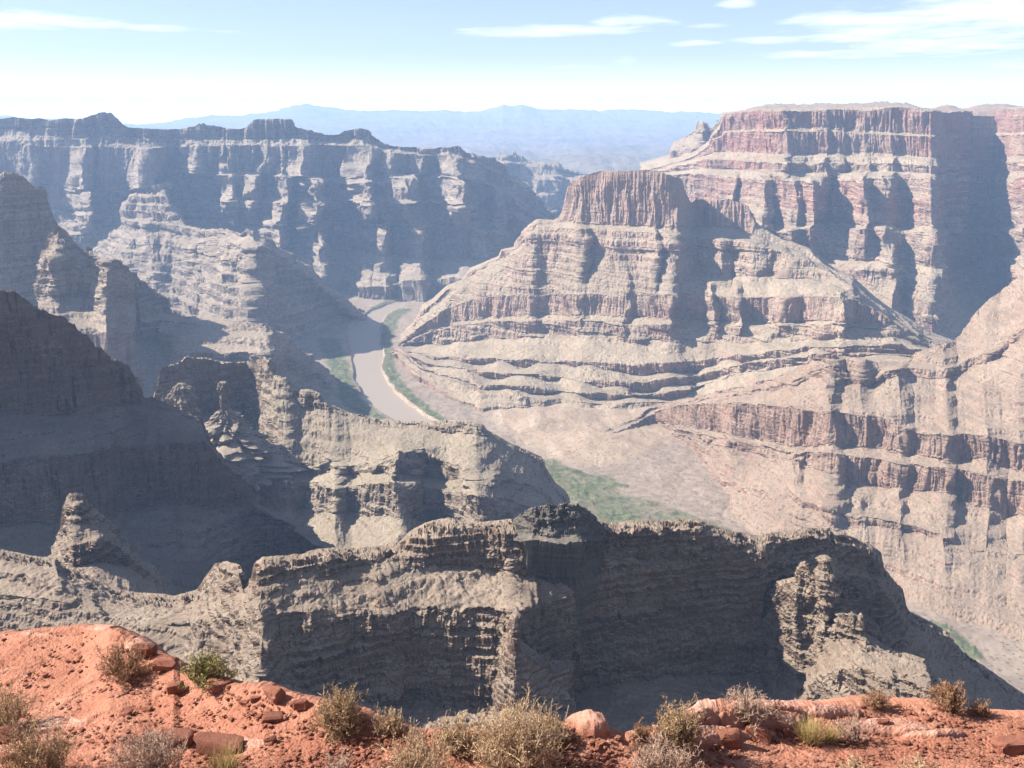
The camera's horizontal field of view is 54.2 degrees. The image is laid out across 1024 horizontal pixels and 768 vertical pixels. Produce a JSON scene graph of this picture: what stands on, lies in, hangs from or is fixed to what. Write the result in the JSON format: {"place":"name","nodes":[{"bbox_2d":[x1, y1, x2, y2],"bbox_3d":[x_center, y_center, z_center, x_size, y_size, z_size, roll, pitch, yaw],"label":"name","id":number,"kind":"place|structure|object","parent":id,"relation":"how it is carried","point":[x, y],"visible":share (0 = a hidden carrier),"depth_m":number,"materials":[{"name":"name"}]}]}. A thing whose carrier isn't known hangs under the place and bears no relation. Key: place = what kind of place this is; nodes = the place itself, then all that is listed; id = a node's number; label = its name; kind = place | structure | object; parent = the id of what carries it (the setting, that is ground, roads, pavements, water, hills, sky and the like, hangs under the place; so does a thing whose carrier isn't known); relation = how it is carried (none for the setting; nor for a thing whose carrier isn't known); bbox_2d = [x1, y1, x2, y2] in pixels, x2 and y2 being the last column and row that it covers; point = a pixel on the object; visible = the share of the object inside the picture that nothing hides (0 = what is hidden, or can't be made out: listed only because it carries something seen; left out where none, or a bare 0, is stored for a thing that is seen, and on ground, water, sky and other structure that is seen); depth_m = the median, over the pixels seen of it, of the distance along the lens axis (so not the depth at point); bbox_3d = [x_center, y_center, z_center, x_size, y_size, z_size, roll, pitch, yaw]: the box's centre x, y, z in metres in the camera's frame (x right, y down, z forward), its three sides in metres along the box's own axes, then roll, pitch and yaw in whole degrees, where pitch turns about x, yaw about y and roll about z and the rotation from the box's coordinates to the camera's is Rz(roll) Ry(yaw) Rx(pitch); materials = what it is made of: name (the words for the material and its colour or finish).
{"place":"outdoors","nodes":[
{"label":"outdoors","id":0,"kind":"place"},
{"bbox_2d":[33,226,143,395],"bbox_3d":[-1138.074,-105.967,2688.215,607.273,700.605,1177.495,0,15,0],"label":"rock tower","id":1,"kind":"structure","parent":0,"point":[86,291],"depth_m":2267.49,"materials":[{"name":"stone"}]},
{"bbox_2d":[0,289,335,594],"bbox_3d":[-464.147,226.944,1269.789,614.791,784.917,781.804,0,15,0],"label":"cliff","id":2,"kind":"structure","parent":0,"point":[169,491],"depth_m":1101.43,"materials":[{"name":"grey stone"}]},
{"bbox_2d":[0,171,337,397],"bbox_3d":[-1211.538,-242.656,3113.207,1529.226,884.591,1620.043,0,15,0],"label":"canyon spur","id":3,"kind":"structure","parent":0,"point":[165,336],"depth_m":2672.26,"materials":[{"name":"stone"}]},
{"bbox_2d":[93,189,366,339],"bbox_3d":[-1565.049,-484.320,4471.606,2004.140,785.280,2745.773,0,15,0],"label":"canyon spur","id":4,"kind":"structure","parent":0,"point":[155,242],"depth_m":3737.62,"materials":[{"name":"stone"}]},
{"bbox_2d":[0,112,557,301],"bbox_3d":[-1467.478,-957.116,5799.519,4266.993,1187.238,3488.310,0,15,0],"label":"canyon wall","id":5,"kind":"structure","parent":0,"point":[363,213],"depth_m":4933.80,"materials":[{"name":"stone"}]},
{"bbox_2d":[153,356,569,548],"bbox_3d":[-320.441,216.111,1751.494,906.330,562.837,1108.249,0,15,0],"label":"ridge","id":6,"kind":"structure","parent":0,"point":[363,481],"depth_m":1465.03,"materials":[{"name":"grey stone"}]},
{"bbox_2d":[165,383,205,422],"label":"rock tower","id":7,"kind":"structure","parent":6,"relation":"on","point":[182,396],"depth_m":1558.85,"materials":[{"name":"stone"}]},
{"bbox_2d":[204,381,306,490],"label":"rock pillar","id":8,"kind":"object","parent":6,"relation":"on","point":[236,440],"visible":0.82,"depth_m":1466.28,"materials":[{"name":"grey stone"}]},
{"bbox_2d":[0,104,723,174],"bbox_3d":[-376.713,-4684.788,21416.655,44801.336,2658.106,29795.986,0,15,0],"label":"mountains","id":9,"kind":"structure","parent":0,"point":[584,142],"depth_m":19116.80,"materials":[{"name":"blue stone"}]},
{"bbox_2d":[347,301,432,420],"bbox_3d":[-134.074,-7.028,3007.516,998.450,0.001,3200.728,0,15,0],"label":"river","id":10,"kind":"structure","parent":0,"point":[379,394],"depth_m":3166.10,"materials":[{"name":"brown liquid"}]},
{"bbox_2d":[0,517,1023,731],"bbox_3d":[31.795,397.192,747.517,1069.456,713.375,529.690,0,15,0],"label":"ridge","id":11,"kind":"structure","parent":0,"point":[414,624],"depth_m":576.92,"materials":[{"name":"grey stone"}]},
{"bbox_2d":[47,493,175,595],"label":"rock spur","id":12,"kind":"structure","parent":11,"relation":"on","point":[91,541],"depth_m":805.93,"materials":[{"name":"grey stone"}]},
{"bbox_2d":[488,607,576,727],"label":"rock spur","id":13,"kind":"structure","parent":11,"relation":"on","point":[547,677],"depth_m":500.43,"materials":[{"name":"grey stone"}]},
{"bbox_2d":[512,502,607,623],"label":"rock outcrop","id":14,"kind":"object","parent":11,"relation":"on","point":[559,543],"visible":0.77,"depth_m":551.13,"materials":[{"name":"grey stone"}]},
{"bbox_2d":[761,555,842,700],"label":"rock tower","id":15,"kind":"structure","parent":11,"relation":"on","point":[799,615],"depth_m":569.82,"materials":[{"name":"grey stone"}]},
{"bbox_2d":[801,609,939,701],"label":"rock spur","id":16,"kind":"structure","parent":11,"relation":"on","point":[854,658],"depth_m":522.13,"materials":[{"name":"grey stone"}]},
{"bbox_2d":[0,623,1023,767],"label":"ground","id":17,"kind":"structure","parent":0,"point":[95,709],"depth_m":12.22,"materials":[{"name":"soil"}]},
{"bbox_2d":[0,752,18,763],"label":"rock","id":18,"kind":"object","parent":17,"relation":"on","point":[5,757],"visible":0.28,"depth_m":11.59,"materials":[{"name":"red stone"}]},
{"bbox_2d":[0,724,23,742],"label":"rock","id":19,"kind":"object","parent":17,"relation":"on","point":[6,729],"visible":0.46,"depth_m":12.42,"materials":[{"name":"red stone"}]},
{"bbox_2d":[0,681,49,732],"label":"dry bush","id":20,"kind":"object","parent":17,"relation":"on","point":[8,713],"visible":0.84,"depth_m":12.81,"materials":[{"name":"brown plant"}]},
{"bbox_2d":[0,705,89,767],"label":"dry bush","id":21,"kind":"object","parent":17,"relation":"on","point":[33,759],"visible":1,"depth_m":10.84,"materials":[{"name":"beige plant"}]},
{"bbox_2d":[89,624,152,687],"bbox_3d":[-5.296,3.766,13.501,0.865,0.976,0.870,5,16,19],"label":"dry bush","id":22,"kind":"object","parent":17,"relation":"on","point":[118,669],"visible":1,"depth_m":13.55,"materials":[{"name":"brown plant"}]},
{"bbox_2d":[122,708,132,715],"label":"rock","id":23,"kind":"object","parent":17,"relation":"on","point":[128,711],"visible":1,"depth_m":12.71,"materials":[{"name":"red stone"}]},
{"bbox_2d":[131,643,157,657],"bbox_3d":[-5.188,3.759,14.102,0.345,0.253,0.241,0,15,0],"label":"rock","id":24,"kind":"object","parent":17,"relation":"on","point":[151,650],"visible":0.67,"depth_m":14.03,"materials":[{"name":"red stone"}]},
{"bbox_2d":[100,721,190,767],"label":"dry bush","id":25,"kind":"object","parent":17,"relation":"on","point":[159,758],"visible":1,"depth_m":10.47,"materials":[{"name":"beige plant"}]},
{"bbox_2d":[143,705,152,711],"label":"rock","id":26,"kind":"object","parent":17,"relation":"on","point":[147,708],"visible":1,"depth_m":12.77,"materials":[{"name":"red stone"}]},
{"bbox_2d":[152,655,179,670],"bbox_3d":[-4.701,3.799,13.589,0.343,0.193,0.218,2,15,6],"label":"rock","id":27,"kind":"object","parent":17,"relation":"on","point":[162,663],"visible":1,"depth_m":13.50,"materials":[{"name":"red stone"}]},
{"bbox_2d":[145,728,193,746],"bbox_3d":[-4.002,4.154,11.693,0.559,0.202,0.222,0,15,0],"label":"stone slab","id":28,"kind":"object","parent":17,"relation":"on","point":[184,732],"depth_m":11.64,"materials":[{"name":"red stone"}]},
{"bbox_2d":[166,680,185,694],"bbox_3d":[-4.382,3.953,13.026,0.258,0.142,0.150,-4,15,-16],"label":"rock","id":29,"kind":"object","parent":17,"relation":"on","point":[171,687],"visible":0.84,"depth_m":12.97,"materials":[{"name":"red stone"}]},
{"bbox_2d":[174,645,237,694],"bbox_3d":[-3.899,3.693,12.834,0.786,0.488,0.668,8,17,27],"label":"green bush","id":30,"kind":"object","parent":17,"relation":"on","point":[209,669],"visible":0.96,"depth_m":12.83,"materials":[{"name":"green plant"}]},
{"bbox_2d":[193,731,243,756],"bbox_3d":[-3.309,4.105,11.348,0.639,0.205,0.244,5,16,17],"label":"stone slab","id":31,"kind":"object","parent":17,"relation":"on","point":[200,739],"depth_m":11.29,"materials":[{"name":"red stone"}]},
{"bbox_2d":[205,677,232,692],"bbox_3d":[-3.738,3.836,12.750,0.349,0.132,0.252,-8,17,-28],"label":"rock","id":32,"kind":"object","parent":17,"relation":"on","point":[222,683],"visible":0.88,"depth_m":12.68,"materials":[{"name":"red stone"}]},
{"bbox_2d":[188,735,250,767],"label":"grass tuft","id":33,"kind":"object","parent":17,"relation":"on","point":[223,761],"visible":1,"depth_m":10.67,"materials":[{"name":"yellow plant"}]},
{"bbox_2d":[238,699,249,705],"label":"rock","id":34,"kind":"object","parent":17,"relation":"on","point":[242,702],"visible":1,"depth_m":12.10,"materials":[{"name":"red stone"}]},
{"bbox_2d":[250,696,260,703],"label":"rock","id":35,"kind":"object","parent":17,"relation":"on","point":[253,699],"visible":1,"depth_m":12.05,"materials":[{"name":"red stone"}]},
{"bbox_2d":[263,735,276,743],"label":"rock","id":36,"kind":"object","parent":17,"relation":"on","point":[270,738],"visible":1,"depth_m":11.22,"materials":[{"name":"red stone"}]},
{"bbox_2d":[261,711,283,723],"bbox_3d":[-2.789,3.890,11.668,0.277,0.090,0.156,-3,15,-11],"label":"rock","id":37,"kind":"object","parent":17,"relation":"on","point":[271,716],"visible":1,"depth_m":11.62,"materials":[{"name":"red stone"}]},
{"bbox_2d":[262,684,285,704],"bbox_3d":[-2.866,3.706,11.992,0.288,0.198,0.209,10,18,34],"label":"rock","id":38,"kind":"object","parent":17,"relation":"on","point":[275,694],"visible":1,"depth_m":11.91,"materials":[{"name":"red stone"}]},
{"bbox_2d":[291,698,309,710],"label":"rock","id":39,"kind":"object","parent":17,"relation":"on","point":[300,704],"visible":1,"depth_m":11.67,"materials":[{"name":"red stone"}]},
{"bbox_2d":[319,746,356,767],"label":"dry bush","id":40,"kind":"object","parent":17,"relation":"on","point":[345,763],"visible":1,"depth_m":10.35,"materials":[{"name":"beige plant"}]},
{"bbox_2d":[306,679,372,744],"bbox_3d":[-1.935,3.613,11.191,0.737,0.718,0.672,7,17,26],"label":"dry bush","id":41,"kind":"object","parent":17,"relation":"on","point":[341,716],"visible":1,"depth_m":11.10,"materials":[{"name":"beige plant"}]},
{"bbox_2d":[367,705,411,737],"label":"dry bush","id":42,"kind":"object","parent":17,"relation":"on","point":[390,723],"visible":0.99,"depth_m":11.01,"materials":[{"name":"beige plant"}]},
{"bbox_2d":[374,718,463,767],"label":"dry bush","id":43,"kind":"object","parent":17,"relation":"on","point":[422,758],"visible":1,"depth_m":10.12,"materials":[{"name":"beige plant"}]},
{"bbox_2d":[426,709,478,762],"bbox_3d":[-0.636,3.750,10.816,0.590,0.515,0.611,0,15,0],"label":"dry bush","id":44,"kind":"object","parent":17,"relation":"on","point":[457,732],"visible":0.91,"depth_m":10.77,"materials":[{"name":"beige plant"}]},
{"bbox_2d":[454,684,583,767],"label":"dry bush","id":45,"kind":"object","parent":17,"relation":"on","point":[508,744],"visible":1,"depth_m":10.21,"materials":[{"name":"beige plant"}]},
{"bbox_2d":[532,708,577,745],"bbox_3d":[0.416,3.732,10.893,0.534,0.444,0.530,-4,15,-15],"label":"dry bush","id":46,"kind":"object","parent":17,"relation":"on","point":[558,724],"visible":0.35,"depth_m":10.85,"materials":[{"name":"beige plant"}]},
{"bbox_2d":[628,717,654,749],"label":"dry bush","id":47,"kind":"object","parent":17,"relation":"on","point":[642,733],"visible":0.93,"depth_m":10.80,"materials":[{"name":"beige plant"}]},
{"bbox_2d":[645,737,669,750],"bbox_3d":[1.572,3.906,10.855,0.269,0.079,0.160,0,15,0],"label":"rock","id":48,"kind":"object","parent":17,"relation":"on","point":[662,740],"visible":0.4,"depth_m":10.81,"materials":[{"name":"red stone"}]},
{"bbox_2d":[623,726,703,767],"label":"dry bush","id":49,"kind":"object","parent":17,"relation":"on","point":[660,756],"visible":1,"depth_m":10.21,"materials":[{"name":"beige plant"}]},
{"bbox_2d":[649,692,707,756],"bbox_3d":[1.833,3.741,11.011,0.631,0.656,0.708,11,19,36],"label":"dry bush","id":50,"kind":"object","parent":17,"relation":"on","point":[680,731],"visible":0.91,"depth_m":10.96,"materials":[{"name":"beige plant"}]},
{"bbox_2d":[715,728,741,748],"bbox_3d":[2.460,4.062,11.469,0.344,0.212,0.150,0,15,0],"label":"rock","id":51,"kind":"object","parent":17,"relation":"on","point":[730,737],"visible":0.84,"depth_m":11.41,"materials":[{"name":"red stone"}]},
{"bbox_2d":[716,683,771,739],"bbox_3d":[2.731,3.848,11.954,0.770,0.544,0.798,0,15,0],"label":"dry bush","id":52,"kind":"object","parent":17,"relation":"on","point":[761,711],"visible":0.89,"depth_m":11.84,"materials":[{"name":"brown plant"}]},
{"bbox_2d":[745,723,770,744],"bbox_3d":[2.897,4.106,11.770,0.312,0.183,0.180,3,15,12],"label":"stone slab","id":53,"kind":"object","parent":17,"relation":"on","point":[764,734],"depth_m":11.71,"materials":[{"name":"red stone"}]},
{"bbox_2d":[767,700,780,717],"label":"dry bush","id":54,"kind":"object","parent":17,"relation":"on","point":[769,703],"visible":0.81,"depth_m":12.09,"materials":[{"name":"brown plant"}]},
{"bbox_2d":[782,728,789,736],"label":"rock","id":55,"kind":"object","parent":17,"relation":"on","point":[785,731],"visible":1,"depth_m":11.90,"materials":[{"name":"red stone"}]},
{"bbox_2d":[789,713,833,745],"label":"grass tuft","id":56,"kind":"object","parent":17,"relation":"on","point":[809,734],"visible":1,"depth_m":11.74,"materials":[{"name":"plant"}]},
{"bbox_2d":[816,719,846,744],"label":"grass tuft","id":57,"kind":"object","parent":17,"relation":"on","point":[832,739],"visible":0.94,"depth_m":11.80,"materials":[{"name":"plant"}]},
{"bbox_2d":[836,734,846,741],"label":"rock","id":58,"kind":"object","parent":17,"relation":"on","point":[840,739],"visible":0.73,"depth_m":11.87,"materials":[{"name":"red stone"}]},
{"bbox_2d":[829,710,868,743],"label":"dry bush","id":59,"kind":"object","parent":17,"relation":"on","point":[853,725],"visible":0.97,"depth_m":11.92,"materials":[{"name":"brown plant"}]},
{"bbox_2d":[847,727,858,739],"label":"rock","id":60,"kind":"object","parent":17,"relation":"on","point":[855,738],"visible":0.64,"depth_m":11.96,"materials":[{"name":"red stone"}]},
{"bbox_2d":[838,751,879,767],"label":"dry bush","id":61,"kind":"object","parent":17,"relation":"on","point":[852,764],"visible":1,"depth_m":10.76,"materials":[{"name":"beige plant"}]},
{"bbox_2d":[858,687,895,717],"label":"dry bush","id":62,"kind":"object","parent":17,"relation":"on","point":[873,700],"visible":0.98,"depth_m":12.80,"materials":[{"name":"brown plant"}]},
{"bbox_2d":[876,718,889,724],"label":"rock","id":63,"kind":"object","parent":17,"relation":"on","point":[883,721],"visible":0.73,"depth_m":12.32,"materials":[{"name":"red stone"}]},
{"bbox_2d":[901,740,909,745],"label":"rock","id":64,"kind":"object","parent":17,"relation":"on","point":[905,742],"visible":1,"depth_m":11.93,"materials":[{"name":"red stone"}]},
{"bbox_2d":[897,752,940,767],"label":"dry bush","id":65,"kind":"object","parent":17,"relation":"on","point":[917,762],"visible":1,"depth_m":10.78,"materials":[{"name":"beige plant"}]},
{"bbox_2d":[937,704,944,711],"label":"rock","id":66,"kind":"object","parent":17,"relation":"on","point":[939,707],"visible":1,"depth_m":12.73,"materials":[{"name":"red stone"}]},
{"bbox_2d":[920,678,969,714],"bbox_3d":[5.586,4.046,12.802,0.558,0.495,0.596,0,15,0],"label":"dry bush","id":67,"kind":"object","parent":17,"relation":"on","point":[948,699],"visible":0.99,"depth_m":12.78,"materials":[{"name":"brown plant"}]},
{"bbox_2d":[969,699,997,716],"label":"dry bush","id":68,"kind":"object","parent":17,"relation":"on","point":[981,710],"visible":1,"depth_m":12.75,"materials":[{"name":"brown plant"}]},
{"bbox_2d":[990,732,1023,756],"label":"rock","id":69,"kind":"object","parent":17,"relation":"on","point":[1011,745],"depth_m":11.80,"materials":[{"name":"red stone"}]},
{"bbox_2d":[0,0,1023,124],"label":"sky","id":70,"kind":"structure","parent":0,"point":[138,62],"materials":[{"name":"blue"}]},
{"bbox_2d":[490,151,584,216],"bbox_3d":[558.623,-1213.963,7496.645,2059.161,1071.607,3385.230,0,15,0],"label":"canyon wall","id":71,"kind":"structure","parent":0,"point":[549,182],"depth_m":6708.56,"materials":[{"name":"stone"}]},
{"bbox_2d":[292,291,1023,692],"bbox_3d":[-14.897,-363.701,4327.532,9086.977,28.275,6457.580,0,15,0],"label":"canyon floor","id":72,"kind":"structure","parent":0,"point":[584,455],"depth_m":2353.98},
{"bbox_2d":[391,170,954,411],"bbox_3d":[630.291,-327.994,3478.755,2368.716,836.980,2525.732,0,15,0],"label":"butte","id":73,"kind":"object","parent":72,"relation":"on","point":[619,289],"visible":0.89,"depth_m":3072.81,"materials":[{"name":"brown stone"}]},
{"bbox_2d":[668,120,720,157],"bbox_3d":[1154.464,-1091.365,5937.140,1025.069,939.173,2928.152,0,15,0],"label":"stepped butte","id":74,"kind":"object","parent":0,"point":[698,137],"visible":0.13,"depth_m":5278.97,"materials":[{"name":"brown stone"}]},
{"bbox_2d":[550,273,1023,644],"bbox_3d":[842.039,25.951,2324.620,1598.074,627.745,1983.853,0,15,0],"label":"hills","id":75,"kind":"structure","parent":0,"point":[911,469],"depth_m":1887.72,"materials":[{"name":"beige stone"}]},
{"bbox_2d":[640,106,1023,340],"bbox_3d":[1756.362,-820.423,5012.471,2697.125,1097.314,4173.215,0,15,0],"label":"mesa","id":76,"kind":"structure","parent":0,"point":[880,203],"depth_m":3866.30,"materials":[{"name":"brown stone"}]},
{"bbox_2d":[743,101,1023,227],"bbox_3d":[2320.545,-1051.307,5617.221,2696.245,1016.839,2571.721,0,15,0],"label":"hills","id":77,"kind":"structure","parent":0,"point":[982,133],"depth_m":4422.46,"materials":[{"name":"stone"}]}
]}

